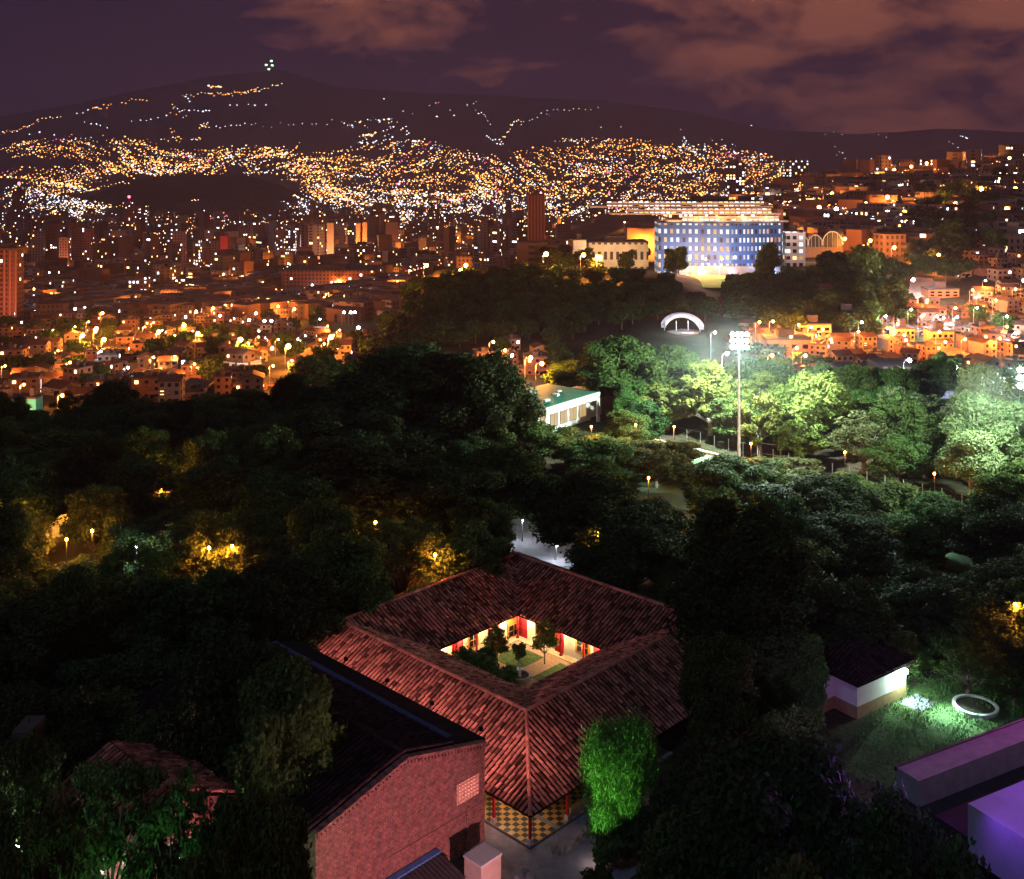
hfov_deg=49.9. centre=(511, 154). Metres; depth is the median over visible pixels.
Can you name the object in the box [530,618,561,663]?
tree
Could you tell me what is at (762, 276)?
distant tree
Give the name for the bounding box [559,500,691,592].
broad tree
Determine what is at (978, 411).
lumpy tree
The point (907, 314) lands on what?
distant tree
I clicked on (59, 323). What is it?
distant tree
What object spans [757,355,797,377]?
leafy tree
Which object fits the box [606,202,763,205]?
terrace windows
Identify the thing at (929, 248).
distant tree
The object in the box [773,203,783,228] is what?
brick column
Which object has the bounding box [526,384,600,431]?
school annex
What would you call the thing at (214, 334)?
house
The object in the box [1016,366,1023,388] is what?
floodlight mast
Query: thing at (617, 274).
distant tree
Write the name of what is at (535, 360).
house
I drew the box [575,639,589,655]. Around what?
window
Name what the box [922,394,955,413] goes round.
leafy tree
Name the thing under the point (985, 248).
house
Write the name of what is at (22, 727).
white house
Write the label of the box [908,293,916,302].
distant tree
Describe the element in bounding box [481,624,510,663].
tree
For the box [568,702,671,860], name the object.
weeping tree
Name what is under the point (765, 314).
distant tree
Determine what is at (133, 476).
broad tree
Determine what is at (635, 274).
distant tree
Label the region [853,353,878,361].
house
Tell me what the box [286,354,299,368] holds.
house
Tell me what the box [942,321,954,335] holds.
house
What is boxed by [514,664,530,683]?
courtyard fountain
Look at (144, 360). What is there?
house
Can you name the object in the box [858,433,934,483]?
round tree
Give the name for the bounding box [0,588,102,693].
broad tree
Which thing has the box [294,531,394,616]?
round tree
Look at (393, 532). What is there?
sparse tree
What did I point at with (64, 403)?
leafy tree
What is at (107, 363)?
house
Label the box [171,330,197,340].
distant tree
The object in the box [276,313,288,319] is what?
house
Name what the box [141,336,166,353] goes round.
distant tree
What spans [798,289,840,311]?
distant tree
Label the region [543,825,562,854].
bare shrub
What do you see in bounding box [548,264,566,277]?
distant tree
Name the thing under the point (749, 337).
house
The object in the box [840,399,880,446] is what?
leafy tree
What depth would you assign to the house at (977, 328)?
387.85 m
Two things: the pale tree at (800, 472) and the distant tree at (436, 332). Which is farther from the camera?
the distant tree at (436, 332)
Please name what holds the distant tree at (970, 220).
on the ground at (280, 113)
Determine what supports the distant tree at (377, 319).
on the ground at (280, 113)
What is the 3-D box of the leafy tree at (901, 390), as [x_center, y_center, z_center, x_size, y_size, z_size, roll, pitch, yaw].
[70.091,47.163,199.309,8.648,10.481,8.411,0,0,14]
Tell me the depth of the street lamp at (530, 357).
239.07 m
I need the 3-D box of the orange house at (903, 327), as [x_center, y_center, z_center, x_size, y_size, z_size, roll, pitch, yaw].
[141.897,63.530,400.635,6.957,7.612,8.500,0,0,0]
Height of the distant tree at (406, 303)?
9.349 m
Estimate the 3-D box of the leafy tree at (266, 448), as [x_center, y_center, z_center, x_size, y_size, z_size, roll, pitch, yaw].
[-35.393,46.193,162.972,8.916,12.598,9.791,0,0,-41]
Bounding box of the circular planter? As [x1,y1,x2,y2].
[952,694,998,718]
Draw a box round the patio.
[531,788,651,878]
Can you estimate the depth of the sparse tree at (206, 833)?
63.35 m
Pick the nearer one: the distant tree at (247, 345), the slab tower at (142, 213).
the distant tree at (247, 345)
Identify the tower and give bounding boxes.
[0,243,23,318]
[12,182,25,233]
[45,221,60,259]
[59,235,70,265]
[72,225,94,260]
[103,228,110,236]
[123,196,134,229]
[128,273,151,290]
[135,204,148,241]
[171,222,177,241]
[193,241,204,265]
[195,236,201,266]
[210,238,218,262]
[220,233,229,249]
[237,226,248,250]
[269,219,274,249]
[276,228,284,246]
[284,228,296,253]
[327,220,334,253]
[339,228,345,243]
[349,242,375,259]
[356,221,360,243]
[363,220,367,241]
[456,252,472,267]
[528,190,544,240]
[717,290,722,313]
[726,160,744,195]
[781,158,807,175]
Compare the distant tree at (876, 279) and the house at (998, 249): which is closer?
the distant tree at (876, 279)
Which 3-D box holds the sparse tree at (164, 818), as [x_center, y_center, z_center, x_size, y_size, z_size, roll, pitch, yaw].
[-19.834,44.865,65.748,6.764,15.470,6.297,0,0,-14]
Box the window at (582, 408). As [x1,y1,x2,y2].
[579,403,585,417]
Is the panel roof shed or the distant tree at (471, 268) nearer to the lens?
the panel roof shed
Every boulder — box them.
[522,867,528,872]
[524,872,534,878]
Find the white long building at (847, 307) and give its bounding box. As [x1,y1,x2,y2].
[834,303,864,311]
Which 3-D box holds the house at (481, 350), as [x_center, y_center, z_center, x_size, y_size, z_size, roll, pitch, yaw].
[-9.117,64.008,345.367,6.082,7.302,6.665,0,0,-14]
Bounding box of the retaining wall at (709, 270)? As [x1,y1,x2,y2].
[679,266,779,274]
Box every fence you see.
[660,425,788,457]
[674,507,897,586]
[799,455,965,501]
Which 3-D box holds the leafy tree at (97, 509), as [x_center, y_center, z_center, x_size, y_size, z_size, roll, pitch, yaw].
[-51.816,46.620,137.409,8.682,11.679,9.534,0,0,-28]
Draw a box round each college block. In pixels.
[572,233,586,253]
[586,235,648,268]
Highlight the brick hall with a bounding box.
[132,637,486,878]
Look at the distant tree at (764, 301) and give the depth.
394.71 m
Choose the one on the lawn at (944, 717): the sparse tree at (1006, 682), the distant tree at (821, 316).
the sparse tree at (1006, 682)
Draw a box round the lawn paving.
[898,693,934,711]
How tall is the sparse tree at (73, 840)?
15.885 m
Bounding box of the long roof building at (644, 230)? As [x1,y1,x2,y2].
[624,222,653,259]
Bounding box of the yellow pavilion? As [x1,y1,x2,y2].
[44,503,68,538]
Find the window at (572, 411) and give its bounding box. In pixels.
[569,406,576,421]
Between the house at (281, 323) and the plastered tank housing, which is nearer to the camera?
the plastered tank housing
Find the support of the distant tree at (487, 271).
on the ground at (280, 113)
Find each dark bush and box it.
[451,645,496,667]
[480,660,517,683]
[511,642,526,660]
[580,861,613,878]
[587,820,636,867]
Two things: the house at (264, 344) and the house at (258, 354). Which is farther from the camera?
the house at (264, 344)
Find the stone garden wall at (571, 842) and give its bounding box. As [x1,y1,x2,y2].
[557,825,590,855]
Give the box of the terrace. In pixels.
[464,823,543,878]
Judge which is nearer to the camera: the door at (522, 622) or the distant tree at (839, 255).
the door at (522, 622)
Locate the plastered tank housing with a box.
[463,842,501,878]
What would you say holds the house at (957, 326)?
on the ground at (280, 113)
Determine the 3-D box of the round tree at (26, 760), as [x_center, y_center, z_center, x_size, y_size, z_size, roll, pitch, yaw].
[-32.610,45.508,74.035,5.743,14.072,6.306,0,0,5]
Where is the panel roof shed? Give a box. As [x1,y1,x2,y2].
[222,359,264,366]
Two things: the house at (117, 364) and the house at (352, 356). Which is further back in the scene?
the house at (117, 364)
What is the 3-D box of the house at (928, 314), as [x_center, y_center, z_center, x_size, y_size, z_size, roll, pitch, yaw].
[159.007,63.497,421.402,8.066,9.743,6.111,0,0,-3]
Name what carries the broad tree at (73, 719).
on the ground at (280, 113)
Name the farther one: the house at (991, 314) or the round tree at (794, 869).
the house at (991, 314)
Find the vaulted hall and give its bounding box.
[806,228,845,257]
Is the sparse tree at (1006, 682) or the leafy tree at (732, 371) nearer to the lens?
the sparse tree at (1006, 682)
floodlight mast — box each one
[730,331,748,456]
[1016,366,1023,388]
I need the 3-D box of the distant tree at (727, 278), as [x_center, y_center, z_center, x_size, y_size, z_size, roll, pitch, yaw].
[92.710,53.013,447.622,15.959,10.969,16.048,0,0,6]
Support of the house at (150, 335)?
on the ground at (280, 113)
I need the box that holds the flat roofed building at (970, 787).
[894,718,1023,878]
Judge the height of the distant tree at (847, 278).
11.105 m
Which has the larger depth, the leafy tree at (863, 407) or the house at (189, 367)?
the house at (189, 367)
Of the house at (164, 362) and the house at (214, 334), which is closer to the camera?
the house at (164, 362)
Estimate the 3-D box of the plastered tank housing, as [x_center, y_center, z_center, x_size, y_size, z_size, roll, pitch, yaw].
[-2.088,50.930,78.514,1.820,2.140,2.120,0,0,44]
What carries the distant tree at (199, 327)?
on the ground at (280, 113)
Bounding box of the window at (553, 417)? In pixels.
[550,412,557,425]
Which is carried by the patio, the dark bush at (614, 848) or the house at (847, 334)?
the dark bush at (614, 848)
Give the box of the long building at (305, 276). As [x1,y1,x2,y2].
[281,263,381,289]
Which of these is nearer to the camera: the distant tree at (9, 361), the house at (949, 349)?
the house at (949, 349)
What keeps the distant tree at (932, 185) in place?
on the ground at (280, 113)
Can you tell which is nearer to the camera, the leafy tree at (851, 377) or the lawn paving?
the lawn paving
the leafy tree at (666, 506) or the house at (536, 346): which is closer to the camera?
the leafy tree at (666, 506)
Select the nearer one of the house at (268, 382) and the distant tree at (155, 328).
the house at (268, 382)
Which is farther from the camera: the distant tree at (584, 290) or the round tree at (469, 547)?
the distant tree at (584, 290)
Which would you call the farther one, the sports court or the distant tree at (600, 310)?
the distant tree at (600, 310)
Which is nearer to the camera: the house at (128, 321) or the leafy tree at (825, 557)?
the leafy tree at (825, 557)
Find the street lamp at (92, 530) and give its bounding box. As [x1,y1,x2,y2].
[91,529,93,559]
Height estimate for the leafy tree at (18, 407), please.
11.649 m
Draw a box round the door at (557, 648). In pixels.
[555,633,563,653]
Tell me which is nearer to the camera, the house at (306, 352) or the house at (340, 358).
the house at (340, 358)
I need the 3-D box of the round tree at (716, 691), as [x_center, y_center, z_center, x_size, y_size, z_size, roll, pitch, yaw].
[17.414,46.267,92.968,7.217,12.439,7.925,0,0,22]
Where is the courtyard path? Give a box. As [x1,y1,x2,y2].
[496,641,571,687]
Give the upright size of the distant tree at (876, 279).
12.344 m
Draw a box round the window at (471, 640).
[468,634,478,648]
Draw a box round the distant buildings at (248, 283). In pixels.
[0,145,1023,324]
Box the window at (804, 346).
[802,344,807,348]
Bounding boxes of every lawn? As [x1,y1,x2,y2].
[496,649,543,667]
[531,663,566,680]
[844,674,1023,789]
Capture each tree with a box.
[0,315,16,325]
[0,335,12,344]
[0,354,29,371]
[0,390,12,402]
[0,394,31,422]
[0,458,75,527]
[0,500,55,593]
[0,541,22,585]
[0,572,52,612]
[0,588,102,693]
[0,680,123,779]
[0,725,67,846]
[0,778,52,859]
[0,801,109,878]
[17,409,68,425]
[21,563,67,597]
[21,778,85,878]
[23,451,63,491]
[26,321,46,327]
[27,353,57,364]
[37,328,61,337]
[40,752,168,878]
[41,563,103,651]
[47,390,90,416]
[49,632,191,703]
[51,317,67,333]
[56,552,100,576]
[59,483,133,561]
[61,355,86,366]
[63,338,80,345]
[64,318,86,331]
[64,341,86,354]
[74,379,141,412]
[76,372,98,385]
[78,340,94,354]
[84,305,99,319]
[86,707,172,759]
[93,364,111,376]
[93,538,179,590]
[94,325,116,343]
[97,453,175,523]
[99,682,153,743]
[100,318,117,327]
[100,515,166,577]
[111,348,126,356]
[118,426,172,463]
[120,411,175,448]
[121,762,230,878]
[131,634,287,784]
[136,396,171,410]
[139,317,146,325]
[140,508,247,578]
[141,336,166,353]
[146,453,262,526]
[148,324,166,335]
[162,440,188,473]
[165,334,187,348]
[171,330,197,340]
[177,408,233,442]
[180,429,241,509]
[182,572,198,584]
[183,356,201,361]
[188,393,267,412]
[189,394,239,421]
[192,323,203,331]
[193,794,238,877]
[195,353,227,379]
[197,329,210,337]
[198,526,289,574]
[203,334,231,354]
[204,322,229,334]
[214,423,256,464]
[215,387,274,413]
[218,465,346,551]
[222,652,348,802]
[222,776,312,878]
[225,550,346,649]
[227,408,301,446]
[234,326,251,339]
[236,340,256,348]
[238,423,266,460]
[239,424,303,471]
[244,364,269,376]
[259,391,269,401]
[260,309,274,316]
[266,372,312,404]
[267,409,305,433]
[271,331,297,347]
[277,401,404,464]
[278,339,307,357]
[282,498,360,558]
[287,359,307,374]
[288,318,300,328]
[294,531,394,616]
[299,354,341,385]
[302,431,462,534]
[308,313,326,325]
[309,306,321,314]
[310,340,464,428]
[311,346,336,359]
[317,339,339,350]
[326,358,359,387]
[345,330,363,337]
[345,429,385,442]
[348,502,391,546]
[353,336,368,348]
[354,414,406,441]
[356,338,369,350]
[356,515,448,595]
[358,343,369,354]
[363,337,379,348]
[366,342,381,351]
[373,313,382,323]
[378,319,387,330]
[379,334,393,345]
[380,338,393,347]
[381,309,397,319]
[382,325,395,335]
[383,464,500,537]
[385,317,406,327]
[385,532,416,567]
[386,312,408,320]
[387,433,439,489]
[399,282,420,291]
[400,299,415,317]
[402,287,421,293]
[402,291,422,301]
[402,304,418,315]
[402,580,434,592]
[404,424,448,449]
[408,277,420,283]
[414,348,549,444]
[418,323,451,346]
[420,277,440,291]
[423,522,514,583]
[436,276,453,288]
[437,432,485,464]
[439,272,454,278]
[444,441,488,468]
[445,497,515,553]
[446,330,473,347]
[453,268,479,280]
[458,441,555,521]
[461,266,477,270]
[463,319,484,342]
[477,427,519,446]
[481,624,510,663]
[482,319,519,337]
[484,265,506,274]
[488,418,543,433]
[490,336,511,349]
[501,441,543,463]
[507,261,527,268]
[508,266,535,285]
[513,420,579,459]
[517,467,639,547]
[518,321,540,339]
[527,262,548,276]
[528,274,555,291]
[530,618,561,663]
[537,268,562,284]
[538,248,564,267]
[539,246,561,259]
[539,327,564,343]
[540,358,584,386]
[544,341,568,351]
[545,349,572,364]
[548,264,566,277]
[550,347,574,359]
[553,255,575,266]
[557,246,572,255]
[558,278,580,286]
[559,321,586,338]
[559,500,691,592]
[560,437,641,479]
[561,266,582,278]
[566,252,583,266]
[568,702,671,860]
[570,310,598,331]
[570,563,606,580]
[572,282,595,298]
[574,247,593,267]
[574,335,655,397]
[576,253,595,265]
[577,432,631,444]
[581,258,604,270]
[582,267,608,281]
[584,303,609,324]
[589,279,616,290]
[602,409,650,440]
[603,285,625,297]
[606,301,635,329]
[607,266,627,283]
[613,379,657,404]
[613,386,639,411]
[613,496,693,536]
[617,249,636,267]
[620,281,640,297]
[623,398,671,439]
[624,300,648,323]
[626,267,646,281]
[628,439,650,449]
[629,531,695,586]
[630,439,686,487]
[630,730,725,863]
[633,343,699,400]
[634,382,699,430]
[634,802,736,878]
[637,278,656,290]
[641,572,665,602]
[645,438,705,480]
[646,301,670,319]
[649,722,870,878]
[656,272,675,282]
[657,494,818,676]
[659,280,683,295]
[663,246,688,276]
[666,296,691,320]
[666,358,753,435]
[667,446,685,453]
[670,452,771,508]
[675,629,761,747]
[683,291,706,298]
[685,484,745,531]
[686,295,705,315]
[689,296,721,320]
[698,381,731,425]
[706,393,756,446]
[718,292,757,322]
[719,280,741,292]
[720,286,753,317]
[722,366,737,390]
[723,360,742,379]
[724,273,747,280]
[730,273,758,284]
[731,342,771,359]
[731,392,786,454]
[732,360,794,388]
[736,477,823,518]
[740,355,770,363]
[740,370,781,410]
[740,456,790,484]
[743,297,776,317]
[743,303,784,326]
[748,271,774,279]
[748,654,803,723]
[749,397,795,447]
[749,490,811,536]
[753,241,783,274]
[754,702,825,758]
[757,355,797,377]
[757,852,850,878]
[764,343,788,357]
[766,383,808,407]
[767,418,830,456]
[771,307,809,333]
[771,454,825,477]
[772,274,800,284]
[774,272,798,276]
[776,298,804,313]
[777,473,891,521]
[778,266,802,276]
[779,629,829,725]
[781,369,856,439]
[782,466,820,484]
[783,594,823,621]
[787,530,841,580]
[788,351,813,364]
[792,573,906,650]
[795,297,822,313]
[795,361,841,385]
[795,510,908,583]
[797,539,840,584]
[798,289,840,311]
[802,265,824,273]
[804,360,830,372]
[812,257,841,267]
[813,355,834,362]
[815,250,846,261]
[815,312,829,321]
[819,308,836,320]
[822,278,841,288]
[826,364,879,392]
[828,409,896,473]
[829,288,851,302]
[829,470,866,480]
[829,777,991,878]
[831,310,865,331]
[833,389,877,406]
[837,274,867,283]
[839,279,876,296]
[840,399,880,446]
[845,243,883,276]
[845,267,866,277]
[846,292,878,308]
[848,310,871,331]
[850,363,879,382]
[851,308,881,322]
[852,323,869,331]
[858,299,886,314]
[858,392,926,469]
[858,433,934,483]
[858,480,883,509]
[861,480,921,536]
[862,593,901,625]
[864,182,874,190]
[864,275,884,282]
[867,320,883,333]
[867,382,915,402]
[868,280,889,297]
[870,367,892,384]
[872,271,883,277]
[872,561,1011,647]
[873,227,899,232]
[875,366,921,394]
[876,295,893,314]
[876,384,922,400]
[877,251,885,272]
[877,255,900,276]
[878,625,922,675]
[880,275,908,296]
[881,488,997,570]
[886,386,922,405]
[889,294,909,309]
[890,308,915,321]
[891,406,949,476]
[892,263,916,281]
[901,363,937,401]
[903,238,945,261]
[906,204,945,220]
[906,642,937,669]
[908,253,932,275]
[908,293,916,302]
[912,181,936,191]
[913,216,944,228]
[913,580,1023,660]
[914,185,934,191]
[914,195,946,204]
[918,356,960,407]
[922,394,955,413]
[925,255,962,281]
[928,635,1014,693]
[929,230,973,256]
[932,350,962,370]
[932,428,1008,493]
[934,217,968,232]
[934,408,953,415]
[936,187,959,203]
[937,389,1023,465]
[938,491,1023,566]
[942,210,978,226]
[943,179,969,191]
[945,202,978,212]
[948,256,980,280]
[950,361,1014,415]
[951,228,980,243]
[956,562,1023,631]
[959,190,971,200]
[963,188,1000,203]
[965,303,988,321]
[966,470,1023,504]
[970,211,998,225]
[971,181,990,190]
[979,657,1023,705]
[980,177,994,180]
[981,226,1007,245]
[985,542,1023,568]
[988,631,1023,689]
[990,312,1017,330]
[992,167,1006,175]
[995,366,1009,377]
[996,436,1023,475]
[1000,376,1023,400]
[1004,577,1023,638]
[1006,363,1023,386]
[1012,397,1023,437]
[1014,197,1023,205]
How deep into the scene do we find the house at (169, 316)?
706.27 m
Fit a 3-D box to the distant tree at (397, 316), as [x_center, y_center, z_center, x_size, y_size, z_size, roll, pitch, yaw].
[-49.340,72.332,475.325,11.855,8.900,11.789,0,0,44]
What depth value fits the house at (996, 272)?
481.35 m
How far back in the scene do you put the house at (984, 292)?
450.69 m
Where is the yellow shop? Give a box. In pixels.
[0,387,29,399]
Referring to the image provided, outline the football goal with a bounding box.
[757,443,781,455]
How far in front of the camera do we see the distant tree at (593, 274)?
430.09 m
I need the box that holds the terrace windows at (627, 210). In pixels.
[626,209,770,212]
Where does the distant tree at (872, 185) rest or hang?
on the ground at (280, 113)
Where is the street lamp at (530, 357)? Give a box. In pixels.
[524,356,532,384]
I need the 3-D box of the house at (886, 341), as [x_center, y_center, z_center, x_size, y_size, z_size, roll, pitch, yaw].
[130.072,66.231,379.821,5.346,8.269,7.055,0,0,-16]
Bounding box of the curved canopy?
[661,312,703,334]
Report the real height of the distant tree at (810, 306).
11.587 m
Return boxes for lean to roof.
[386,848,465,878]
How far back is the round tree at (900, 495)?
149.13 m
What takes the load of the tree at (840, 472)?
on the ground at (280, 113)
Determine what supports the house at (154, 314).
on the ground at (280, 113)
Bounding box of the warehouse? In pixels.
[829,358,953,397]
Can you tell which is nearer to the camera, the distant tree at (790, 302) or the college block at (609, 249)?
the distant tree at (790, 302)
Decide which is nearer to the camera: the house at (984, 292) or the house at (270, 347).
the house at (984, 292)
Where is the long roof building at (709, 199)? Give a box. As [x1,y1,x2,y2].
[659,196,768,220]
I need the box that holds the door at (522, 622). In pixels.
[519,617,526,638]
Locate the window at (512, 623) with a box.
[507,617,516,638]
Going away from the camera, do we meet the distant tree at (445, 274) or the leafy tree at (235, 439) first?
the leafy tree at (235, 439)
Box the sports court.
[615,454,985,588]
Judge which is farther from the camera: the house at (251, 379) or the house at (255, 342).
the house at (255, 342)
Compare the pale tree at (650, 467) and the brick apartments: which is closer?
the pale tree at (650, 467)
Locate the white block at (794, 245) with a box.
[782,225,805,266]
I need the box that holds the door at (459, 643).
[452,640,462,653]
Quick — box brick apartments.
[760,328,811,359]
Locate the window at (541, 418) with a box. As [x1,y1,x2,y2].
[540,413,548,423]
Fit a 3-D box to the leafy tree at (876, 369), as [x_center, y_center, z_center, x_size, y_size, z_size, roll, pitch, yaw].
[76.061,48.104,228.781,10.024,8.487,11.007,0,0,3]
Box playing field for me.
[688,275,725,287]
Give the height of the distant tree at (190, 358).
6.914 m
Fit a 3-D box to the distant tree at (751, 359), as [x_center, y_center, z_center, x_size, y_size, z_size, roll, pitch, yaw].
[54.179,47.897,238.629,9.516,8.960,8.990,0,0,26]
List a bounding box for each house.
[0,323,12,339]
[0,344,29,357]
[0,378,6,386]
[8,367,38,381]
[9,371,41,393]
[12,324,25,337]
[12,715,71,780]
[16,317,23,324]
[24,337,44,342]
[24,340,50,354]
[25,319,45,331]
[25,325,44,337]
[26,361,52,374]
[28,330,42,337]
[33,314,52,323]
[39,379,80,395]
[41,337,62,351]
[41,371,62,379]
[41,376,50,387]
[45,350,68,359]
[50,316,57,328]
[54,358,63,367]
[57,310,74,318]
[59,360,92,386]
[61,351,80,359]
[61,740,234,878]
[63,330,82,342]
[63,387,92,400]
[75,310,91,320]
[85,346,105,361]
[85,375,107,386]
[86,361,104,365]
[89,312,105,327]
[92,361,111,373]
[92,374,130,390]
[96,348,120,360]
[101,312,117,322]
[109,357,127,373]
[110,342,129,350]
[113,369,133,374]
[115,326,133,333]
[115,331,135,348]
[116,371,136,376]
[119,366,151,372]
[120,316,139,330]
[120,349,141,359]
[129,330,146,338]
[130,370,166,397]
[132,338,145,350]
[136,333,160,339]
[136,352,156,369]
[143,312,161,317]
[143,317,162,332]
[152,368,167,371]
[153,351,168,367]
[155,374,185,402]
[157,355,178,369]
[160,326,175,336]
[161,311,175,320]
[166,351,186,368]
[166,368,186,380]
[169,347,192,356]
[174,340,197,357]
[178,327,196,331]
[181,360,203,380]
[185,378,213,392]
[185,382,200,398]
[192,336,202,341]
[195,312,209,322]
[195,342,209,356]
[203,315,216,328]
[207,332,223,336]
[211,307,232,323]
[214,369,233,394]
[218,340,235,355]
[224,347,255,362]
[224,363,239,371]
[229,328,243,335]
[230,364,251,378]
[231,314,248,323]
[231,378,241,389]
[240,370,265,391]
[245,318,257,325]
[246,324,258,338]
[248,338,258,344]
[248,348,267,360]
[248,349,261,358]
[253,331,269,341]
[255,321,271,332]
[257,345,269,355]
[258,342,267,348]
[261,316,276,328]
[264,376,276,389]
[267,334,277,350]
[270,313,279,318]
[272,320,292,331]
[275,317,288,332]
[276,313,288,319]
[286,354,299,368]
[287,332,300,341]
[288,330,300,337]
[299,349,312,355]
[302,327,319,337]
[307,341,320,348]
[313,326,328,328]
[314,329,329,340]
[314,550,734,848]
[316,304,327,314]
[316,332,335,341]
[321,332,342,339]
[334,340,353,355]
[335,355,343,363]
[341,330,345,338]
[342,336,359,351]
[343,354,365,363]
[358,328,373,336]
[473,347,493,358]
[502,349,519,363]
[503,334,520,350]
[511,363,523,373]
[523,351,548,374]
[529,342,546,351]
[726,331,751,344]
[736,352,758,362]
[738,319,755,325]
[741,323,770,333]
[750,328,772,342]
[768,348,775,358]
[769,325,781,333]
[792,363,806,370]
[795,328,817,341]
[811,339,829,356]
[818,284,833,290]
[825,332,853,348]
[825,349,853,361]
[827,335,853,350]
[850,348,865,353]
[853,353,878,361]
[855,332,877,350]
[863,347,880,353]
[874,349,894,357]
[877,333,899,351]
[879,315,894,333]
[882,352,912,361]
[888,318,915,341]
[893,342,914,353]
[894,332,909,343]
[895,296,916,310]
[899,347,921,361]
[906,303,924,319]
[911,325,922,334]
[916,308,939,327]
[916,340,940,360]
[919,297,940,307]
[921,281,959,297]
[922,321,954,341]
[927,305,947,317]
[928,353,951,358]
[930,338,954,349]
[940,315,955,322]
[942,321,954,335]
[942,346,972,354]
[947,303,965,310]
[949,350,973,357]
[949,353,970,367]
[950,270,971,278]
[950,307,969,317]
[955,322,964,331]
[955,332,976,350]
[960,323,974,333]
[962,247,981,259]
[964,298,988,309]
[967,335,999,357]
[970,321,995,336]
[970,353,1001,368]
[971,286,994,300]
[972,251,992,263]
[973,264,989,275]
[980,243,994,253]
[981,328,1006,352]
[986,264,1012,281]
[986,309,998,321]
[987,244,1005,256]
[988,254,1008,267]
[988,295,1000,308]
[994,284,1016,296]
[995,326,1007,330]
[996,279,1019,283]
[997,296,1020,314]
[997,357,1004,366]
[998,337,1023,356]
[1004,354,1023,368]
[1007,249,1023,266]
[1007,334,1023,339]
[1012,264,1023,280]
[1012,296,1023,304]
[1012,320,1023,333]
[1015,284,1023,290]
[1016,290,1023,297]
[1019,304,1023,312]
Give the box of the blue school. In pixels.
[589,202,788,273]
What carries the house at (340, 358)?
on the ground at (280, 113)
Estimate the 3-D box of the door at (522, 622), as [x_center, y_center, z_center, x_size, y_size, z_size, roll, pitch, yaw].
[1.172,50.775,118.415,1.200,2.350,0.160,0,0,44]
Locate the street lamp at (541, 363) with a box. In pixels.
[535,362,543,386]
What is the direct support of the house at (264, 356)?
on the ground at (280, 113)
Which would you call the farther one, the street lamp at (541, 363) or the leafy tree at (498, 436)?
the street lamp at (541, 363)
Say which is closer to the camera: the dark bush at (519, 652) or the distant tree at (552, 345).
the dark bush at (519, 652)
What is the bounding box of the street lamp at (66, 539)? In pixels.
[65,538,67,561]
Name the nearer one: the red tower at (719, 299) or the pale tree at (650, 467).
the pale tree at (650, 467)
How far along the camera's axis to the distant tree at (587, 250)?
510.85 m
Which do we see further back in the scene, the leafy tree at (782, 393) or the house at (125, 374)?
the house at (125, 374)
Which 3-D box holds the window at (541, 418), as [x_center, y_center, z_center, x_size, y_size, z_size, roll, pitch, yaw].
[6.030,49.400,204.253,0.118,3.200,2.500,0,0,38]
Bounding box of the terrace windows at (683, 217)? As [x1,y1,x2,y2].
[682,216,778,219]
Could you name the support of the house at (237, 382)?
on the ground at (280, 113)
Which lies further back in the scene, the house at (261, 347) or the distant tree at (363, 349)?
the house at (261, 347)
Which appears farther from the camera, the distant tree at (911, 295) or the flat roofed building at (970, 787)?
the distant tree at (911, 295)
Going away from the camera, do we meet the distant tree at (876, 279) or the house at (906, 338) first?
the house at (906, 338)
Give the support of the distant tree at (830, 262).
on the ground at (280, 113)
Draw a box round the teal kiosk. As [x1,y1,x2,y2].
[25,387,43,409]
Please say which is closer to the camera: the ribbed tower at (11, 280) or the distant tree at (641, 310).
the distant tree at (641, 310)
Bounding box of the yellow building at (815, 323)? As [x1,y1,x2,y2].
[798,314,831,338]
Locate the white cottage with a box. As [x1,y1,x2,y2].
[816,622,916,719]
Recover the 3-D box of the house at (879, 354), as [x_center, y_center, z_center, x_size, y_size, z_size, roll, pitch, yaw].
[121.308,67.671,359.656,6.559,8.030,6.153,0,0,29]
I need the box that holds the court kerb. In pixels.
[655,439,717,455]
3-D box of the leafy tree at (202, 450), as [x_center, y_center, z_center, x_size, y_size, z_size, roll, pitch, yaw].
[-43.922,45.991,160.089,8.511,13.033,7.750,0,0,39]
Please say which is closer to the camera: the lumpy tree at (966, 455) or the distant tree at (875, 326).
the lumpy tree at (966, 455)
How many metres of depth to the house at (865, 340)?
376.38 m
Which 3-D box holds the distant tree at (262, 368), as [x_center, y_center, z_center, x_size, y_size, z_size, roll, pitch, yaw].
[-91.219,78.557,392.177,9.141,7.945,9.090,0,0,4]
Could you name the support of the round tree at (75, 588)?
on the ground at (280, 113)
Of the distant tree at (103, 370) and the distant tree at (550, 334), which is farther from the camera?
the distant tree at (103, 370)
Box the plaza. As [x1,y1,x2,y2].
[507,517,573,569]
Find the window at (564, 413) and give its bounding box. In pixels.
[560,409,567,424]
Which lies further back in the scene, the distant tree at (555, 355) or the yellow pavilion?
the distant tree at (555, 355)
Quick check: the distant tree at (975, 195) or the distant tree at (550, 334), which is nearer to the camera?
the distant tree at (550, 334)
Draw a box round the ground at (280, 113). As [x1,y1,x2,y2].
[0,71,1023,878]
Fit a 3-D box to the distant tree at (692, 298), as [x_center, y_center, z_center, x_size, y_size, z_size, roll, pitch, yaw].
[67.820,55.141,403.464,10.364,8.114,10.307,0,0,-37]
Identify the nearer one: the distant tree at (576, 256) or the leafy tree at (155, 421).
the leafy tree at (155, 421)
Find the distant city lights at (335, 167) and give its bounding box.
[1,83,1015,312]
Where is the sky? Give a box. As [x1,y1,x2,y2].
[0,0,1023,133]
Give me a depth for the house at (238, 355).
443.04 m
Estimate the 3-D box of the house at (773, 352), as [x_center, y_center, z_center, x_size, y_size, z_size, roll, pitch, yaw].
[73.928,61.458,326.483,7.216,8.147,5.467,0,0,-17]
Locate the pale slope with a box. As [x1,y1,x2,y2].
[908,277,939,302]
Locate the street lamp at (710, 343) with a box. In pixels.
[710,331,715,358]

